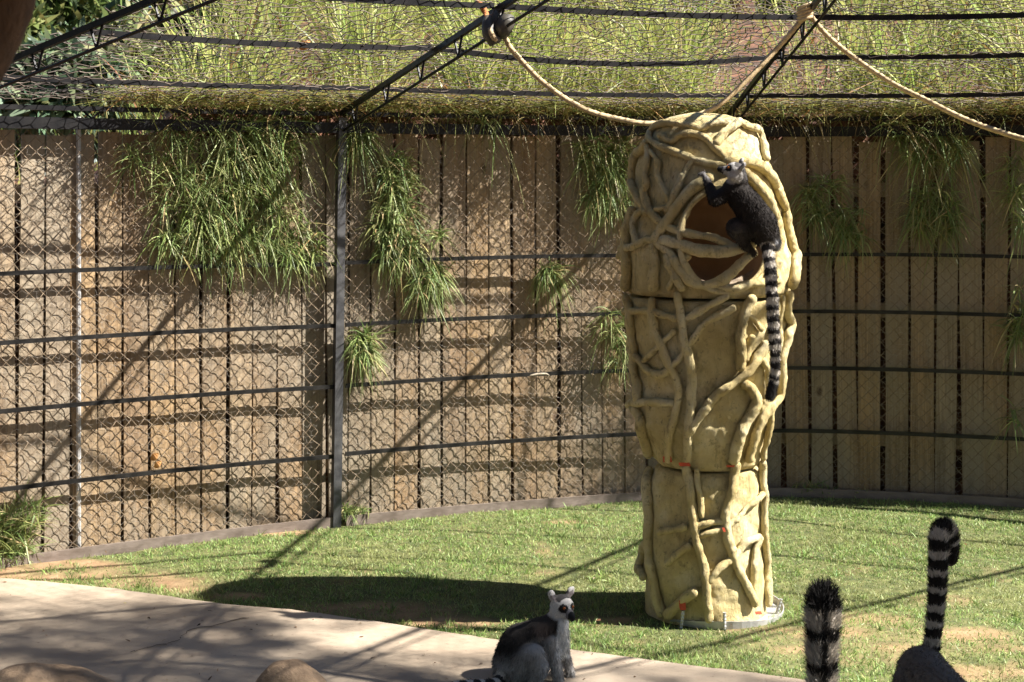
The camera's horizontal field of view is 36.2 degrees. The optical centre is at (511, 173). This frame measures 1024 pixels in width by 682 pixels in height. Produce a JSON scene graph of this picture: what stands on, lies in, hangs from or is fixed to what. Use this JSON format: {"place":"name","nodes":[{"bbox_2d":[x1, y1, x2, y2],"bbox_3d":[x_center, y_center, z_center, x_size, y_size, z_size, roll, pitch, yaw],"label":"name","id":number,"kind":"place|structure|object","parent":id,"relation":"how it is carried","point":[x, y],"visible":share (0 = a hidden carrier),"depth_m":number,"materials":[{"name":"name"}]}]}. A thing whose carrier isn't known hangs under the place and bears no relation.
{"place":"outdoors","nodes":[
{"label":"outdoors","id":0,"kind":"place"},
{"bbox_2d":[0,578,805,681],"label":"path","id":1,"kind":"structure","parent":0,"point":[93,628],"depth_m":6.55,"materials":[{"name":"beige concrete"}]},
{"bbox_2d":[256,659,326,681],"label":"rock","id":2,"kind":"object","parent":1,"relation":"on","point":[293,670],"visible":1,"depth_m":5.69,"materials":[{"name":"beige stone"}]},
{"bbox_2d":[452,586,576,681],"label":"sitting lemur","id":3,"kind":"object","parent":1,"relation":"on","point":[536,649],"visible":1,"depth_m":6.07,"materials":[{"name":"fur"}]},
{"bbox_2d":[797,575,847,681],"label":"passing lemur","id":4,"kind":"object","parent":1,"relation":"on","point":[822,610],"visible":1,"depth_m":4.72,"materials":[{"name":"fur"}]},
{"bbox_2d":[890,514,967,681],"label":"walking lemur","id":5,"kind":"object","parent":1,"relation":"on","point":[926,661],"visible":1,"depth_m":5.32,"materials":[{"name":"fur"}]},
{"bbox_2d":[0,494,1023,681],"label":"lawn","id":6,"kind":"structure","parent":0,"point":[169,581],"depth_m":7.74,"materials":[{"name":"plant"}]},
{"bbox_2d":[0,478,68,568],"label":"grass clump","id":7,"kind":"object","parent":6,"relation":"on","point":[9,545],"depth_m":8.01,"materials":[{"name":"green plant"}]},
{"bbox_2d":[0,662,114,681],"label":"rock","id":8,"kind":"object","parent":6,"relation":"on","point":[33,672],"visible":1,"depth_m":5.66,"materials":[{"name":"beige stone"}]},
{"bbox_2d":[341,501,370,524],"bbox_3d":[-0.914,1.964,8.961,0.260,0.191,0.133,0,0,-27],"label":"grass tuft","id":9,"kind":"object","parent":6,"relation":"on","point":[346,511],"depth_m":8.97,"materials":[{"name":"green plant"}]},
{"bbox_2d":[3,516,1010,679],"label":"leaf litter","id":10,"kind":"object","parent":6,"relation":"on","point":[459,631],"visible":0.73,"depth_m":6.95,"materials":[{"name":"brown plant"}]},
{"bbox_2d":[0,117,1023,556],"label":"board fence","id":11,"kind":"object","parent":6,"relation":"on","point":[312,303],"visible":0.61,"depth_m":9.23,"materials":[{"name":"brown wood"}]},
{"bbox_2d":[0,0,1023,568],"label":"wire cage","id":12,"kind":"object","parent":6,"relation":"on","point":[338,126],"visible":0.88,"depth_m":8.75,"materials":[{"name":"grey metal"}]},
{"bbox_2d":[150,453,158,460],"bbox_3d":[-1.913,1.515,8.388,0.044,0.044,0.023,0,0,0],"label":"dry leaf","id":13,"kind":"object","parent":12,"relation":"on","point":[154,456],"visible":1,"depth_m":8.38,"materials":[{"name":"orange plant"}]},
{"bbox_2d":[154,461,160,467],"bbox_3d":[-1.899,1.559,8.397,0.040,0.040,0.023,0,0,0],"label":"dry leaf","id":14,"kind":"object","parent":12,"relation":"on","point":[157,464],"visible":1,"depth_m":8.39,"materials":[{"name":"orange plant"}]},
{"bbox_2d":[102,97,348,301],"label":"hanging grass","id":15,"kind":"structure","parent":12,"relation":"hanging from","point":[230,236],"depth_m":8.60,"materials":[{"name":"green plant"}]},
{"bbox_2d":[299,40,309,50],"bbox_3d":[-1.005,-0.624,7.600,0.052,0.053,0.023,0,0,0],"label":"dry leaf","id":16,"kind":"object","parent":12,"relation":"on","point":[301,49],"visible":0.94,"depth_m":7.60,"materials":[{"name":"brown plant"}]},
{"bbox_2d":[317,116,394,213],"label":"hanging grass","id":17,"kind":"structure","parent":12,"relation":"hanging from","point":[352,147],"depth_m":8.95,"materials":[{"name":"green plant"}]},
{"bbox_2d":[329,319,394,411],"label":"hanging grass","id":18,"kind":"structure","parent":12,"relation":"hanging from","point":[363,356],"depth_m":8.97,"materials":[{"name":"green plant"}]},
{"bbox_2d":[353,141,465,306],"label":"hanging grass","id":19,"kind":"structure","parent":12,"relation":"hanging from","point":[394,245],"depth_m":9.06,"materials":[{"name":"green plant"}]},
{"bbox_2d":[390,254,465,338],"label":"hanging grass","id":20,"kind":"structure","parent":12,"relation":"hanging from","point":[427,277],"depth_m":9.13,"materials":[{"name":"green plant"}]},
{"bbox_2d":[455,106,534,202],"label":"hanging grass","id":21,"kind":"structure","parent":12,"relation":"hanging from","point":[484,122],"depth_m":9.26,"materials":[{"name":"green plant"}]},
{"bbox_2d":[481,9,514,46],"bbox_3d":[-0.067,-0.685,7.305,0.143,0.189,0.137,0,0,-37],"label":"rubber sleeve","id":22,"kind":"object","parent":12,"relation":"attached to","point":[495,28],"visible":0.98,"depth_m":7.27,"materials":[{"name":"black rubber"}]},
{"bbox_2d":[477,1,488,15],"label":"cloth strap","id":23,"kind":"object","parent":22,"relation":"attached to","point":[484,11],"visible":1,"depth_m":7.33,"materials":[{"name":"fabric"}]},
{"bbox_2d":[528,373,548,376],"bbox_3d":[0.162,1.205,9.405,0.142,0.024,0.017,0,0,-21],"label":"stick","id":24,"kind":"object","parent":12,"relation":"on","point":[535,374],"visible":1,"depth_m":9.40,"materials":[{"name":"beige wood"}]},
{"bbox_2d":[524,256,582,330],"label":"hanging grass","id":25,"kind":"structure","parent":12,"relation":"hanging from","point":[551,276],"depth_m":9.42,"materials":[{"name":"green plant"}]},
{"bbox_2d":[559,104,649,248],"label":"hanging grass","id":26,"kind":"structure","parent":12,"relation":"hanging from","point":[603,178],"depth_m":9.53,"materials":[{"name":"green plant"}]},
{"bbox_2d":[582,299,629,397],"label":"hanging grass","id":27,"kind":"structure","parent":12,"relation":"hanging from","point":[622,341],"depth_m":9.55,"materials":[{"name":"green plant"}]},
{"bbox_2d":[503,21,803,125],"bbox_3d":[0.693,-0.502,7.545,1.526,0.545,0.068,0,0,-13],"label":"rope","id":28,"kind":"object","parent":12,"relation":"hanging from","point":[719,104],"visible":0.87,"depth_m":7.52,"materials":[{"name":"beige fabric"}]},
{"bbox_2d":[332,104,1023,193],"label":"dangling roots","id":29,"kind":"object","parent":12,"relation":"hanging from","point":[596,124],"visible":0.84,"depth_m":9.42,"materials":[{"name":"green plant"}]},
{"bbox_2d":[797,2,812,22],"bbox_3d":[1.439,-0.793,7.700,0.083,0.106,0.078,0,0,0],"label":"rope knot","id":30,"kind":"object","parent":12,"relation":"attached to","point":[804,12],"visible":1,"depth_m":7.67,"materials":[{"name":"beige fabric"}]},
{"bbox_2d":[781,170,889,280],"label":"hanging grass","id":31,"kind":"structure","parent":12,"relation":"hanging from","point":[843,233],"depth_m":9.69,"materials":[{"name":"green plant"}]},
{"bbox_2d":[810,14,1023,141],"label":"rope","id":32,"kind":"object","parent":12,"relation":"hanging from","point":[871,69],"visible":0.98,"depth_m":7.43,"materials":[{"name":"beige fabric"}]},
{"bbox_2d":[841,106,995,288],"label":"hanging grass","id":33,"kind":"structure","parent":12,"relation":"hanging from","point":[950,217],"depth_m":9.54,"materials":[{"name":"green plant"}]},
{"bbox_2d":[975,128,1023,458],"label":"hanging grass","id":34,"kind":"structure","parent":12,"relation":"hanging from","point":[1017,328],"depth_m":9.43,"materials":[{"name":"green plant"}]},
{"bbox_2d":[679,610,684,628],"bbox_3d":[0.751,1.980,6.923,0.028,0.102,0.017,0,0,0],"label":"steel stake","id":35,"kind":"object","parent":6,"relation":"on","point":[682,618],"visible":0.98,"depth_m":6.92,"materials":[{"name":"silver metal"}]},
{"bbox_2d":[616,112,801,629],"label":"climbing pillar","id":36,"kind":"structure","parent":6,"relation":"on","point":[702,410],"depth_m":6.94,"materials":[{"name":"concrete"}]},
{"bbox_2d":[703,269,753,283],"bbox_3d":[0.950,0.459,6.875,0.305,0.105,0.092,0,0,-8],"label":"woven sling","id":37,"kind":"object","parent":36,"relation":"hanging from","point":[746,276],"visible":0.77,"depth_m":6.89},
{"bbox_2d":[697,157,781,402],"bbox_3d":[0.986,0.455,6.760,0.379,1.056,0.255,0,0,0],"label":"climbing lemur","id":38,"kind":"object","parent":36,"relation":"attached to","point":[754,221],"visible":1,"depth_m":6.68,"materials":[{"name":"fur"}]},
{"bbox_2d":[723,612,725,630],"bbox_3d":[0.935,1.980,6.897,0.016,0.100,0.016,0,0,-22],"label":"steel stake","id":39,"kind":"object","parent":6,"relation":"on","point":[724,620],"visible":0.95,"depth_m":6.89,"materials":[{"name":"silver metal"}]},
{"bbox_2d":[775,598,782,613],"bbox_3d":[1.208,1.980,7.115,0.044,0.104,0.017,0,0,0],"label":"steel stake","id":40,"kind":"object","parent":6,"relation":"on","point":[779,605],"visible":0.79,"depth_m":7.11,"materials":[{"name":"silver metal"}]},
{"bbox_2d":[792,477,867,497],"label":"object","id":41,"kind":"structure","parent":6,"relation":"on","point":[811,486],"depth_m":9.73,"materials":[{"name":"plant"}]},
{"bbox_2d":[14,8,1023,555],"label":"hillside","id":42,"kind":"structure","parent":0,"point":[856,200],"depth_m":9.68,"materials":[{"name":"green plant"}]},
{"bbox_2d":[15,1,63,174],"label":"leafy tree","id":43,"kind":"object","parent":42,"relation":"on","point":[37,24],"visible":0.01,"depth_m":12.93,"materials":[{"name":"green plant"}]},
{"bbox_2d":[0,23,151,159],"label":"leafy tree","id":44,"kind":"object","parent":42,"relation":"on","point":[42,101],"visible":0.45,"depth_m":12.23,"materials":[{"name":"green plant"}]},
{"bbox_2d":[16,0,149,175],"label":"leafy tree","id":45,"kind":"object","parent":42,"relation":"on","point":[73,13],"visible":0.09,"depth_m":15.02,"materials":[{"name":"green plant"}]},
{"bbox_2d":[86,6,188,160],"bbox_3d":[-3.374,-0.720,13.495,1.704,1.490,1.580,0,0,14],"label":"leafy tree","id":46,"kind":"object","parent":42,"relation":"on","point":[135,26],"visible":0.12,"depth_m":13.10,"materials":[{"name":"green plant"}]},
{"bbox_2d":[15,15,269,183],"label":"bank grass","id":47,"kind":"structure","parent":42,"relation":"on","point":[126,116],"depth_m":9.58,"materials":[{"name":"green plant"}]},
{"bbox_2d":[121,0,233,62],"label":"leafy tree","id":48,"kind":"object","parent":42,"relation":"on","point":[185,7],"visible":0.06,"depth_m":14.66,"materials":[{"name":"green plant"}]},
{"bbox_2d":[120,0,235,15],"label":"leafy tree","id":49,"kind":"object","parent":42,"relation":"on","point":[170,5],"visible":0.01,"depth_m":20.51,"materials":[{"name":"green plant"}]},
{"bbox_2d":[54,0,1023,168],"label":"bank grass","id":50,"kind":"structure","parent":42,"relation":"on","point":[557,40],"depth_m":10.14,"materials":[{"name":"green plant"}]},
{"bbox_2d":[66,51,1023,153],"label":"matted grass","id":51,"kind":"structure","parent":42,"relation":"on","point":[459,109],"depth_m":9.25,"materials":[{"name":"green plant"}]},
{"bbox_2d":[153,54,1023,121],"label":"eave grass","id":52,"kind":"structure","parent":42,"relation":"on","point":[589,88],"depth_m":9.71,"materials":[{"name":"green plant"}]},
{"bbox_2d":[551,0,674,16],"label":"leafy tree","id":53,"kind":"object","parent":42,"relation":"on","point":[594,5],"visible":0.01,"depth_m":16.15,"materials":[{"name":"green plant"}]},
{"bbox_2d":[723,0,754,20],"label":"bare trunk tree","id":54,"kind":"object","parent":42,"relation":"on","point":[742,2],"visible":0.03,"depth_m":14.66,"materials":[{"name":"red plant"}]},
{"bbox_2d":[694,0,891,14],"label":"leafy tree","id":55,"kind":"object","parent":42,"relation":"on","point":[770,1],"visible":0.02,"depth_m":16.24,"materials":[{"name":"green plant"}]},
{"label":"ground","id":56,"kind":"structure","parent":0,"visible":0},
{"bbox_3d":[1.500,-0.460,0.500,15.000,4.920,7.000,0,0,0],"label":"visitor shelter","id":57,"kind":"object","parent":56,"relation":"on","visible":0},
{"bbox_2d":[0,0,35,82],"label":"hanging log","id":58,"kind":"object","parent":57,"relation":"hanging from","point":[15,17],"visible":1,"depth_m":2.97,"materials":[{"name":"brown wood"}]}
]}

